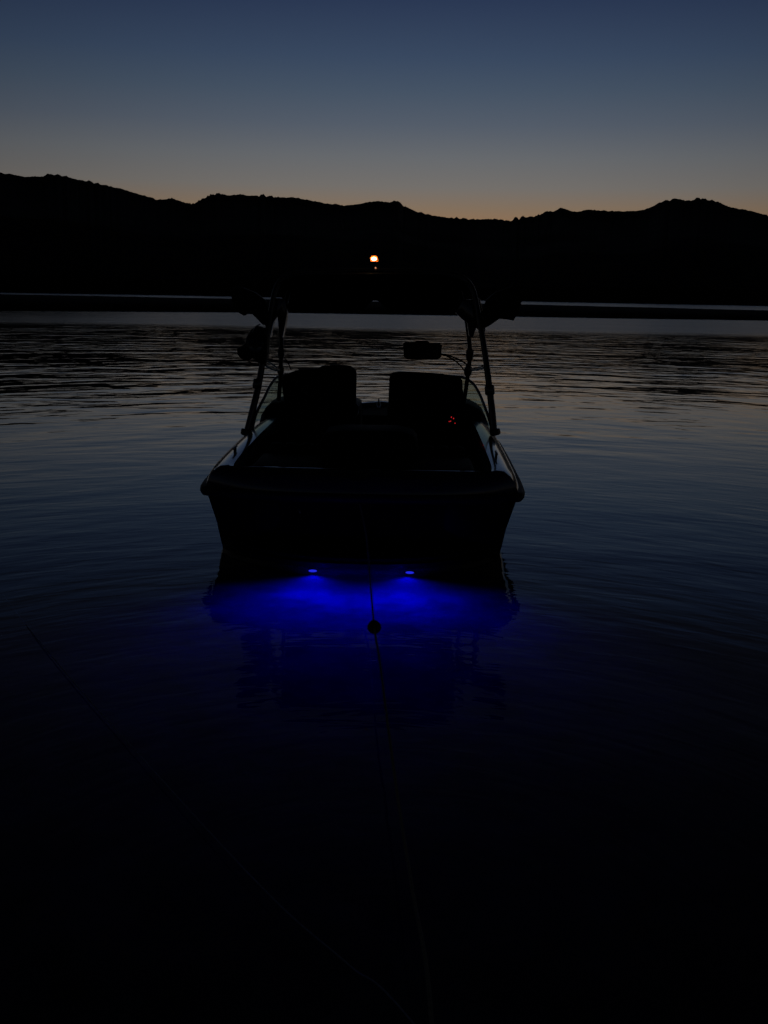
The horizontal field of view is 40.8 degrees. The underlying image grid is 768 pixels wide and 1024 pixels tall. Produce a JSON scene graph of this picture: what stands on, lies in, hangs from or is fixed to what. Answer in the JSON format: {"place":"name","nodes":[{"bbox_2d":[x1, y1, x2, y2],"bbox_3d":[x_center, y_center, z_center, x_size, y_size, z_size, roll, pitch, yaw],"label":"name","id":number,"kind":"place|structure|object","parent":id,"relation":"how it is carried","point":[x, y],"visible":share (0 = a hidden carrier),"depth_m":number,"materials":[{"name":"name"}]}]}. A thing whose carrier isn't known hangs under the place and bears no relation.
{"place":"outdoors","nodes":[
{"label":"outdoors","id":0,"kind":"place"},
{"bbox_2d":[0,292,767,1023],"bbox_3d":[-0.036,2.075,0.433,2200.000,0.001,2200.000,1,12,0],"label":"water","id":1,"kind":"structure","parent":0,"point":[576,682],"depth_m":5.49,"materials":[{"name":"black liquid"}]},
{"bbox_2d":[200,257,524,569],"bbox_3d":[-0.070,-1.270,11.330,2.974,2.969,6.911,1,12,1],"label":"motor boat","id":2,"kind":"object","parent":1,"relation":"on","point":[419,467],"visible":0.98,"depth_m":9.20,"materials":[{"name":"plastic"}]},
{"bbox_2d":[359,504,433,1023],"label":"mooring rope","id":3,"kind":"object","parent":2,"relation":"attached to","point":[427,978],"visible":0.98,"depth_m":3.78,"materials":[{"name":"fabric"}]},
{"bbox_2d":[367,620,380,633],"bbox_3d":[-0.057,0.676,6.067,0.082,0.083,0.081,1,12,0],"label":"float ball","id":4,"kind":"object","parent":3,"relation":"hanging from","point":[373,624],"visible":0.85,"depth_m":6.04,"materials":[{"name":"plastic"}]},
{"bbox_2d":[0,172,767,305],"bbox_3d":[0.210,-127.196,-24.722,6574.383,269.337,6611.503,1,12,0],"label":"hills","id":5,"kind":"structure","parent":0,"point":[63,234],"depth_m":1120.15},
{"bbox_2d":[0,294,767,320],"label":"sand spit","id":6,"kind":"structure","parent":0,"point":[58,303],"depth_m":126.33,"materials":[{"name":"black sand"}]},
{"bbox_2d":[0,0,767,220],"label":"sky","id":7,"kind":"structure","parent":0,"point":[504,110],"materials":[{"name":"blue"}]}
]}

